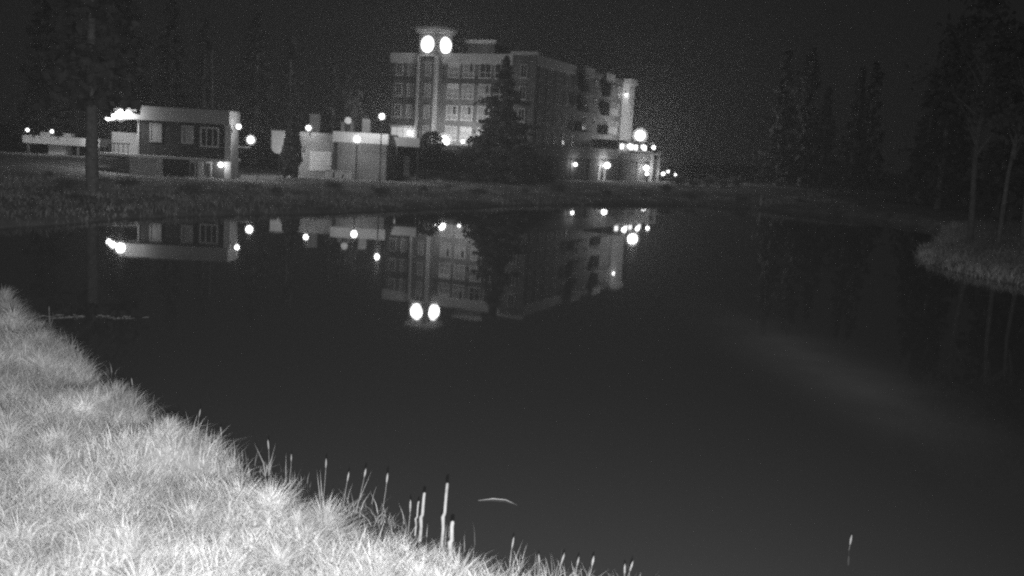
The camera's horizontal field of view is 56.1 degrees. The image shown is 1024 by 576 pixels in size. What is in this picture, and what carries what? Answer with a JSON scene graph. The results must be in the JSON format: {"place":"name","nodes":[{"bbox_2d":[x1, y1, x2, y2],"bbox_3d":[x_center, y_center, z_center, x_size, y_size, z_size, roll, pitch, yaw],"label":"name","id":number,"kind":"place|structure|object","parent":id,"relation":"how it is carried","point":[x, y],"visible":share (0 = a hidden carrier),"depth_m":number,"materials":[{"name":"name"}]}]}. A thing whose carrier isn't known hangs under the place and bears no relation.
{"place":"outdoors","nodes":[
{"label":"outdoors","id":0,"kind":"place"},
{"bbox_2d":[0,205,1023,575],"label":"pond","id":1,"kind":"structure","parent":0,"point":[672,391],"depth_m":21.28,"materials":[{"name":"liquid"}]},
{"bbox_2d":[37,313,144,319],"bbox_3d":[-10.945,0.726,24.387,3.226,0.024,0.756,2,8,-11],"label":"floating weed","id":2,"kind":"object","parent":1,"relation":"on","point":[81,316],"visible":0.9,"depth_m":24.40,"materials":[{"name":"grey plant"}]},
{"bbox_2d":[254,441,275,475],"bbox_3d":[-3.538,2.562,13.732,0.305,0.823,0.092,2,8,-7],"label":"cattail","id":3,"kind":"object","parent":1,"relation":"in","point":[270,461],"visible":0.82,"depth_m":13.70},
{"bbox_2d":[317,459,326,500],"bbox_3d":[-2.621,2.780,12.952,0.177,1.011,0.228,-4,11,-40],"label":"cattail","id":4,"kind":"object","parent":1,"relation":"in","point":[324,482],"visible":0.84,"depth_m":12.91},
{"bbox_2d":[354,469,370,515],"bbox_3d":[-1.965,2.846,12.485,0.169,1.076,0.281,11,11,42],"label":"cattail","id":5,"kind":"object","parent":1,"relation":"in","point":[362,492],"visible":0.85,"depth_m":12.46},
{"bbox_2d":[380,473,393,524],"bbox_3d":[-1.588,2.866,12.195,0.281,1.112,0.090,-3,10,-38],"label":"cattail","id":6,"kind":"object","parent":1,"relation":"in","point":[382,520],"visible":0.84,"depth_m":12.15},
{"bbox_2d":[414,501,418,535],"bbox_3d":[-1.196,3.097,11.926,0.052,0.952,0.035,3,8,0],"label":"wooden stake","id":7,"kind":"object","parent":1,"relation":"in","point":[416,517],"visible":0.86,"depth_m":11.88,"materials":[{"name":"grey wood"}]},
{"bbox_2d":[418,492,425,541],"bbox_3d":[-1.116,3.038,11.765,0.072,1.124,0.056,3,8,0],"label":"wooden stake","id":8,"kind":"object","parent":1,"relation":"in","point":[421,518],"visible":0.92,"depth_m":11.72,"materials":[{"name":"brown wood"}]},
{"bbox_2d":[440,483,448,548],"bbox_3d":[-0.828,2.978,11.552,0.075,1.334,0.056,3,8,0],"label":"wooden stake","id":9,"kind":"object","parent":1,"relation":"in","point":[443,515],"visible":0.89,"depth_m":11.51,"materials":[{"name":"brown wood"}]},
{"bbox_2d":[447,521,453,565],"bbox_3d":[-0.714,3.134,10.966,0.076,1.005,0.060,10,11,41],"label":"wooden stake","id":10,"kind":"object","parent":1,"relation":"in","point":[450,543],"visible":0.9,"depth_m":10.91,"materials":[{"name":"white wood"}]},
{"bbox_2d":[497,537,521,572],"bbox_3d":[-0.030,3.249,11.031,0.147,0.786,0.373,10,11,39],"label":"cattail","id":11,"kind":"object","parent":1,"relation":"in","point":[510,557],"visible":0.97,"depth_m":11.03},
{"bbox_2d":[0,124,1023,575],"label":"ground","id":12,"kind":"structure","parent":0,"point":[18,158],"depth_m":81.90,"materials":[{"name":"grey plant"}]},
{"bbox_2d":[1,0,81,148],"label":"spruce","id":13,"kind":"object","parent":12,"relation":"on","point":[52,116],"visible":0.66,"depth_m":119.23,"materials":[{"name":"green plant"}]},
{"bbox_2d":[22,132,111,156],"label":"shelter","id":14,"kind":"object","parent":12,"relation":"on","point":[65,144],"visible":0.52,"depth_m":107.95,"materials":[{"name":"paint"}]},
{"bbox_2d":[52,176,82,189],"bbox_3d":[-28.678,-6.691,61.878,1.750,1.010,1.997,3,8,-4],"label":"shrub","id":15,"kind":"object","parent":12,"relation":"on","point":[67,183],"visible":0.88,"depth_m":61.69,"materials":[{"name":"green plant"}]},
{"bbox_2d":[28,0,163,195],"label":"spruce","id":16,"kind":"object","parent":12,"relation":"on","point":[88,91],"visible":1,"depth_m":56.58,"materials":[{"name":"black plant"}]},
{"bbox_2d":[73,0,157,138],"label":"spruce","id":17,"kind":"object","parent":12,"relation":"on","point":[138,16],"visible":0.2,"depth_m":127.01,"materials":[{"name":"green plant"}]},
{"bbox_2d":[99,49,134,159],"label":"spruce","id":18,"kind":"object","parent":12,"relation":"on","point":[117,123],"visible":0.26,"depth_m":102.54,"materials":[{"name":"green plant"}]},
{"bbox_2d":[113,177,142,186],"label":"shrub","id":19,"kind":"object","parent":12,"relation":"on","point":[128,181],"visible":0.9,"depth_m":67.61,"materials":[{"name":"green plant"}]},
{"bbox_2d":[134,0,193,125],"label":"spruce","id":20,"kind":"object","parent":12,"relation":"on","point":[174,98],"visible":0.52,"depth_m":125.04,"materials":[{"name":"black plant"}]},
{"bbox_2d":[98,105,240,178],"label":"house","id":21,"kind":"structure","parent":12,"relation":"on","point":[180,141],"depth_m":87.14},
{"bbox_2d":[115,108,124,118],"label":"porch lamp","id":22,"kind":"object","parent":21,"relation":"attached to","point":[119,114],"visible":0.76,"depth_m":85.43,"materials":[{"name":"white"}]},
{"bbox_2d":[150,123,161,141],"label":"window","id":23,"kind":"structure","parent":21,"relation":"in","point":[155,128],"depth_m":87.07,"materials":[{"name":"glass"}]},
{"bbox_2d":[181,125,193,143],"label":"window","id":24,"kind":"structure","parent":21,"relation":"in","point":[187,132],"depth_m":87.07,"materials":[{"name":"glass"}]},
{"bbox_2d":[189,161,195,176],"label":"glass door","id":25,"kind":"structure","parent":21,"relation":"in","point":[192,164],"depth_m":87.54,"materials":[{"name":"paint"}]},
{"bbox_2d":[197,161,203,177],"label":"glass door","id":26,"kind":"structure","parent":21,"relation":"in","point":[200,164],"depth_m":87.54,"materials":[{"name":"paint"}]},
{"bbox_2d":[205,161,211,177],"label":"glass door","id":27,"kind":"structure","parent":21,"relation":"in","point":[208,165],"depth_m":87.54,"materials":[{"name":"paint"}]},
{"bbox_2d":[200,127,218,147],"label":"window","id":28,"kind":"structure","parent":21,"relation":"in","point":[209,136],"depth_m":87.10,"materials":[{"name":"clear glass"}]},
{"bbox_2d":[170,182,204,192],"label":"shrub","id":29,"kind":"object","parent":12,"relation":"on","point":[188,188],"visible":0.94,"depth_m":65.72,"materials":[{"name":"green plant"}]},
{"bbox_2d":[186,16,221,108],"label":"spruce","id":30,"kind":"object","parent":12,"relation":"on","point":[201,94],"visible":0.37,"depth_m":121.34,"materials":[{"name":"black plant"}]},
{"bbox_2d":[239,137,253,174],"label":"street lamp","id":31,"kind":"object","parent":12,"relation":"on","point":[250,140],"visible":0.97,"depth_m":93.01,"materials":[{"name":"white metal"}]},
{"bbox_2d":[241,175,255,178],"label":"garden wall","id":32,"kind":"structure","parent":12,"relation":"on","point":[248,177],"depth_m":90.53,"materials":[{"name":"white paint"}]},
{"bbox_2d":[230,8,280,165],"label":"spruce","id":33,"kind":"object","parent":12,"relation":"on","point":[246,129],"visible":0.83,"depth_m":128.99,"materials":[{"name":"black plant"}]},
{"bbox_2d":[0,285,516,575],"bbox_3d":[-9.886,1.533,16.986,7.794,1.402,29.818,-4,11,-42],"label":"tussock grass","id":34,"kind":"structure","parent":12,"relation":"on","point":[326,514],"depth_m":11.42,"materials":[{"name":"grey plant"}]},
{"bbox_2d":[259,176,276,179],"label":"garden wall","id":35,"kind":"structure","parent":12,"relation":"on","point":[268,177],"depth_m":90.93,"materials":[{"name":"white paint"}]},
{"bbox_2d":[266,186,283,194],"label":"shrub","id":36,"kind":"object","parent":12,"relation":"on","point":[277,189],"visible":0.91,"depth_m":69.68,"materials":[{"name":"grey plant"}]},
{"bbox_2d":[0,288,555,575],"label":"bank grass","id":37,"kind":"structure","parent":12,"relation":"on","point":[105,437],"depth_m":11.30,"materials":[{"name":"grey plant"}]},
{"bbox_2d":[271,130,284,174],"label":"sign board","id":38,"kind":"object","parent":12,"relation":"on","point":[277,140],"visible":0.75,"depth_m":103.03,"materials":[{"name":"white"}]},
{"bbox_2d":[265,36,306,167],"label":"spruce","id":39,"kind":"object","parent":12,"relation":"on","point":[290,71],"visible":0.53,"depth_m":125.51,"materials":[{"name":"black plant"}]},
{"bbox_2d":[280,116,303,178],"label":"columnar shrub","id":40,"kind":"object","parent":12,"relation":"on","point":[292,149],"visible":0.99,"depth_m":96.23,"materials":[{"name":"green plant"}]},
{"bbox_2d":[11,292,640,575],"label":"sedge","id":41,"kind":"object","parent":12,"relation":"on","point":[541,569],"visible":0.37,"depth_m":12.32,"materials":[{"name":"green plant"}]},
{"bbox_2d":[325,169,333,177],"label":"bin","id":42,"kind":"object","parent":12,"relation":"on","point":[329,173],"visible":0.82,"depth_m":103.44,"materials":[{"name":"white paint"}]},
{"bbox_2d":[320,53,343,132],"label":"spruce","id":43,"kind":"object","parent":12,"relation":"on","point":[331,107],"visible":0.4,"depth_m":131.56,"materials":[{"name":"black plant"}]},
{"bbox_2d":[324,180,347,189],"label":"shrub","id":44,"kind":"object","parent":12,"relation":"on","point":[330,185],"visible":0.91,"depth_m":79.46,"materials":[{"name":"grey plant"}]},
{"bbox_2d":[334,170,342,177],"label":"bin","id":45,"kind":"object","parent":12,"relation":"on","point":[338,173],"visible":0.82,"depth_m":103.43,"materials":[{"name":"white paint"}]},
{"bbox_2d":[329,69,353,132],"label":"spruce","id":46,"kind":"object","parent":12,"relation":"on","point":[344,90],"visible":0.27,"depth_m":121.82,"materials":[{"name":"black plant"}]},
{"bbox_2d":[344,171,351,178],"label":"bin","id":47,"kind":"object","parent":12,"relation":"on","point":[347,174],"visible":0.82,"depth_m":103.44,"materials":[{"name":"white paint"}]},
{"bbox_2d":[298,114,398,180],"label":"utility building","id":48,"kind":"structure","parent":12,"relation":"on","point":[335,150],"depth_m":104.36,"materials":[{"name":"paint"}]},
{"bbox_2d":[309,151,331,170],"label":"garage door","id":49,"kind":"structure","parent":48,"relation":"in","point":[319,160],"depth_m":104.55,"materials":[{"name":"white paint"}]},
{"bbox_2d":[346,89,366,132],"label":"birch","id":50,"kind":"object","parent":12,"relation":"on","point":[352,101],"visible":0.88,"depth_m":112.80,"materials":[{"name":"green plant"}]},
{"bbox_2d":[354,136,359,179],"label":"street lamp","id":51,"kind":"object","parent":12,"relation":"on","point":[356,139],"visible":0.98,"depth_m":101.08,"materials":[{"name":"white"}]},
{"bbox_2d":[369,186,391,194],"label":"shrub","id":52,"kind":"object","parent":12,"relation":"on","point":[382,191],"visible":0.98,"depth_m":77.56,"materials":[{"name":"grey plant"}]},
{"bbox_2d":[378,114,383,180],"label":"street lamp","id":53,"kind":"object","parent":12,"relation":"on","point":[381,116],"visible":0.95,"depth_m":102.95,"materials":[{"name":"white metal"}]},
{"bbox_2d":[393,137,423,180],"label":"carport","id":54,"kind":"object","parent":12,"relation":"on","point":[409,151],"visible":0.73,"depth_m":111.60,"materials":[{"name":"grey"}]},
{"bbox_2d":[403,156,409,175],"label":"door","id":55,"kind":"structure","parent":54,"relation":"in","point":[406,167],"depth_m":111.72,"materials":[{"name":"paint"}]},
{"bbox_2d":[421,131,444,151],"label":"shrub","id":56,"kind":"object","parent":12,"relation":"on","point":[435,136],"visible":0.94,"depth_m":119.57,"materials":[{"name":"grey plant"}]},
{"bbox_2d":[439,170,461,180],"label":"shrub","id":57,"kind":"object","parent":12,"relation":"on","point":[445,174],"visible":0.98,"depth_m":110.03,"materials":[{"name":"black plant"}]},
{"bbox_2d":[465,173,485,182],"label":"shrub","id":58,"kind":"object","parent":12,"relation":"on","point":[472,176],"visible":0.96,"depth_m":109.85,"materials":[{"name":"black plant"}]},
{"bbox_2d":[465,186,487,194],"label":"shrub","id":59,"kind":"object","parent":12,"relation":"on","point":[477,190],"visible":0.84,"depth_m":87.39,"materials":[{"name":"grey plant"}]},
{"bbox_2d":[451,55,549,173],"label":"spruce","id":60,"kind":"object","parent":12,"relation":"on","point":[511,152],"visible":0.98,"depth_m":114.83,"materials":[{"name":"black plant"}]},
{"bbox_2d":[390,25,637,147],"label":"hotel","id":61,"kind":"structure","parent":12,"relation":"on","point":[438,86],"depth_m":128.98,"materials":[{"name":"brick"}]},
{"bbox_2d":[394,104,400,116],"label":"window","id":62,"kind":"structure","parent":61,"relation":"in","point":[397,113],"depth_m":131.87,"materials":[{"name":"grey glass"}]},
{"bbox_2d":[394,83,401,95],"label":"window","id":63,"kind":"structure","parent":61,"relation":"in","point":[398,87],"depth_m":131.45,"materials":[{"name":"grey glass"}]},
{"bbox_2d":[395,63,402,75],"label":"window","id":64,"kind":"structure","parent":61,"relation":"in","point":[399,66],"depth_m":131.03,"materials":[{"name":"grey glass"}]},
{"bbox_2d":[405,104,412,117],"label":"window","id":65,"kind":"structure","parent":61,"relation":"in","point":[409,107],"depth_m":131.10,"materials":[{"name":"grey glass"}]},
{"bbox_2d":[406,83,413,96],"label":"window","id":66,"kind":"structure","parent":61,"relation":"in","point":[410,86],"depth_m":130.71,"materials":[{"name":"grey glass"}]},
{"bbox_2d":[407,63,414,75],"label":"window","id":67,"kind":"structure","parent":61,"relation":"in","point":[410,71],"depth_m":130.33,"materials":[{"name":"grey glass"}]},
{"bbox_2d":[422,105,429,117],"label":"window","id":68,"kind":"structure","parent":61,"relation":"in","point":[426,109],"depth_m":128.77,"materials":[{"name":"grey glass"}]},
{"bbox_2d":[423,83,430,96],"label":"window","id":69,"kind":"structure","parent":61,"relation":"in","point":[427,86],"depth_m":128.37,"materials":[{"name":"grey glass"}]},
{"bbox_2d":[424,62,431,75],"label":"window","id":70,"kind":"structure","parent":61,"relation":"in","point":[427,64],"depth_m":127.97,"materials":[{"name":"grey glass"}]},
{"bbox_2d":[445,126,456,140],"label":"window","id":71,"kind":"structure","parent":61,"relation":"in","point":[450,131],"depth_m":128.81,"materials":[{"name":"white glass"}]},
{"bbox_2d":[445,105,457,120],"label":"window","id":72,"kind":"structure","parent":61,"relation":"in","point":[451,110],"depth_m":128.44,"materials":[{"name":"white glass"}]},
{"bbox_2d":[446,83,458,98],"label":"window","id":73,"kind":"structure","parent":61,"relation":"in","point":[452,88],"depth_m":128.06,"materials":[{"name":"grey glass"}]},
{"bbox_2d":[447,63,459,77],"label":"window","id":74,"kind":"structure","parent":61,"relation":"in","point":[453,69],"depth_m":127.69,"materials":[{"name":"grey glass"}]},
{"bbox_2d":[459,126,471,141],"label":"window","id":75,"kind":"structure","parent":61,"relation":"in","point":[465,132],"depth_m":127.97,"materials":[{"name":"white glass"}]},
{"bbox_2d":[460,106,472,120],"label":"window","id":76,"kind":"structure","parent":61,"relation":"in","point":[466,111],"depth_m":127.56,"materials":[{"name":"white glass"}]},
{"bbox_2d":[461,84,473,98],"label":"window","id":77,"kind":"structure","parent":61,"relation":"in","point":[467,89],"depth_m":127.16,"materials":[{"name":"grey glass"}]},
{"bbox_2d":[462,64,474,77],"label":"window","id":78,"kind":"structure","parent":61,"relation":"in","point":[468,69],"depth_m":126.75,"materials":[{"name":"grey glass"}]},
{"bbox_2d":[477,106,489,121],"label":"window","id":79,"kind":"structure","parent":61,"relation":"in","point":[480,111],"depth_m":126.66,"materials":[{"name":"white glass"}]},
{"bbox_2d":[477,84,490,99],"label":"window","id":80,"kind":"structure","parent":61,"relation":"in","point":[483,91],"depth_m":126.17,"materials":[{"name":"grey glass"}]},
{"bbox_2d":[478,64,491,78],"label":"window","id":81,"kind":"structure","parent":61,"relation":"in","point":[485,71],"depth_m":125.77,"materials":[{"name":"grey glass"}]},
{"bbox_2d":[493,64,501,78],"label":"window","id":82,"kind":"structure","parent":61,"relation":"in","point":[497,66],"depth_m":125.09,"materials":[{"name":"grey glass"}]},
{"bbox_2d":[518,108,524,122],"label":"window","id":83,"kind":"structure","parent":61,"relation":"in","point":[521,111],"depth_m":123.76,"materials":[{"name":"grey glass"}]},
{"bbox_2d":[519,86,526,99],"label":"window","id":84,"kind":"structure","parent":61,"relation":"in","point":[522,89],"depth_m":123.36,"materials":[{"name":"grey glass"}]},
{"bbox_2d":[519,64,527,77],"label":"window","id":85,"kind":"structure","parent":61,"relation":"in","point":[523,67],"depth_m":123.03,"materials":[{"name":"grey glass"}]},
{"bbox_2d":[581,116,586,129],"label":"window","id":86,"kind":"structure","parent":61,"relation":"in","point":[584,119],"depth_m":141.02,"materials":[{"name":"grey glass"}]},
{"bbox_2d":[582,96,587,109],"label":"window","id":87,"kind":"structure","parent":61,"relation":"in","point":[585,99],"depth_m":140.65,"materials":[{"name":"grey glass"}]},
{"bbox_2d":[584,77,588,90],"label":"window","id":88,"kind":"structure","parent":61,"relation":"in","point":[586,81],"depth_m":140.27,"materials":[{"name":"black glass"}]},
{"bbox_2d":[395,143,706,180],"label":"retaining wall","id":89,"kind":"structure","parent":12,"relation":"on","point":[559,165],"depth_m":138.02,"materials":[{"name":"concrete"}]},
{"bbox_2d":[597,165,605,180],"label":"door","id":90,"kind":"structure","parent":89,"relation":"in","point":[601,168],"depth_m":139.08,"materials":[{"name":"white paint"}]},
{"bbox_2d":[596,139,660,180],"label":"deck pavilion","id":91,"kind":"structure","parent":12,"relation":"on","point":[608,144],"depth_m":146.24,"materials":[{"name":"grey"}]},
{"bbox_2d":[635,131,644,149],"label":"deck lamp","id":92,"kind":"object","parent":91,"relation":"on","point":[639,135],"visible":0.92,"depth_m":149.48,"materials":[{"name":"white glass"}]},
{"bbox_2d":[658,182,675,191],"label":"shrub","id":93,"kind":"object","parent":12,"relation":"on","point":[667,187],"visible":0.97,"depth_m":113.14,"materials":[{"name":"grey plant"}]},
{"bbox_2d":[668,172,688,185],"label":"shrub","id":94,"kind":"object","parent":12,"relation":"on","point":[677,181],"visible":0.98,"depth_m":132.72,"materials":[{"name":"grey plant"}]},
{"bbox_2d":[685,178,700,186],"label":"shrub","id":95,"kind":"object","parent":12,"relation":"on","point":[692,183],"visible":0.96,"depth_m":133.16,"materials":[{"name":"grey plant"}]},
{"bbox_2d":[698,175,720,186],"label":"shrub","id":96,"kind":"object","parent":12,"relation":"on","point":[708,181],"visible":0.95,"depth_m":133.63,"materials":[{"name":"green plant"}]},
{"bbox_2d":[752,49,799,185],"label":"spruce","id":97,"kind":"object","parent":12,"relation":"on","point":[776,153],"visible":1,"depth_m":147.22,"materials":[{"name":"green plant"}]},
{"bbox_2d":[771,46,836,185],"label":"spruce","id":98,"kind":"object","parent":12,"relation":"on","point":[805,146],"visible":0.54,"depth_m":154.35,"materials":[{"name":"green plant"}]},
{"bbox_2d":[794,86,848,192],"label":"spruce","id":99,"kind":"object","parent":12,"relation":"on","point":[817,176],"visible":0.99,"depth_m":120.03,"materials":[{"name":"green plant"}]},
{"bbox_2d":[834,66,873,193],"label":"spruce","id":100,"kind":"object","parent":12,"relation":"on","point":[851,181],"visible":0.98,"depth_m":125.72,"materials":[{"name":"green plant"}]},
{"bbox_2d":[834,61,896,191],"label":"spruce","id":101,"kind":"object","parent":12,"relation":"on","point":[879,177],"visible":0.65,"depth_m":137.08,"materials":[{"name":"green plant"}]},
{"bbox_2d":[905,31,958,188],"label":"spruce","id":102,"kind":"object","parent":12,"relation":"on","point":[945,61],"visible":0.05,"depth_m":126.89,"materials":[{"name":"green plant"}]},
{"bbox_2d":[905,49,970,209],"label":"spruce","id":103,"kind":"object","parent":12,"relation":"on","point":[940,157],"visible":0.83,"depth_m":99.14,"materials":[{"name":"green plant"}]},
{"bbox_2d":[927,49,984,199],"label":"spruce","id":104,"kind":"object","parent":12,"relation":"on","point":[962,155],"visible":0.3,"depth_m":113.42,"materials":[{"name":"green plant"}]},
{"bbox_2d":[905,0,1023,240],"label":"birch","id":105,"kind":"object","parent":12,"relation":"on","point":[982,79],"visible":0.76,"depth_m":60.45,"materials":[{"name":"black plant"}]},
{"bbox_2d":[913,219,1023,282],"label":"peninsula grass","id":106,"kind":"structure","parent":12,"relation":"on","point":[979,240],"depth_m":55.19,"materials":[{"name":"grey plant"}]},
{"bbox_2d":[955,27,1023,216],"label":"spruce","id":107,"kind":"object","parent":12,"relation":"on","point":[988,193],"visible":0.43,"depth_m":88.33,"materials":[{"name":"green plant"}]},
{"bbox_2d":[970,21,1023,251],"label":"birch","id":108,"kind":"object","parent":12,"relation":"on","point":[1018,47],"visible":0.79,"depth_m":54.78,"materials":[{"name":"black plant"}]},
{"bbox_2d":[983,61,1023,250],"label":"birch","id":109,"kind":"object","parent":12,"relation":"on","point":[1004,121],"visible":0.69,"depth_m":54.71,"materials":[{"name":"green plant"}]},
{"bbox_2d":[0,0,1023,178],"label":"sky","id":110,"kind":"structure","parent":0,"point":[707,73],"materials":[{"name":"black"}]},
{"bbox_2d":[553,181,708,187],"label":"pavement","id":111,"kind":"structure","parent":0,"point":[655,184],"depth_m":128.56,"materials":[{"name":"concrete"}]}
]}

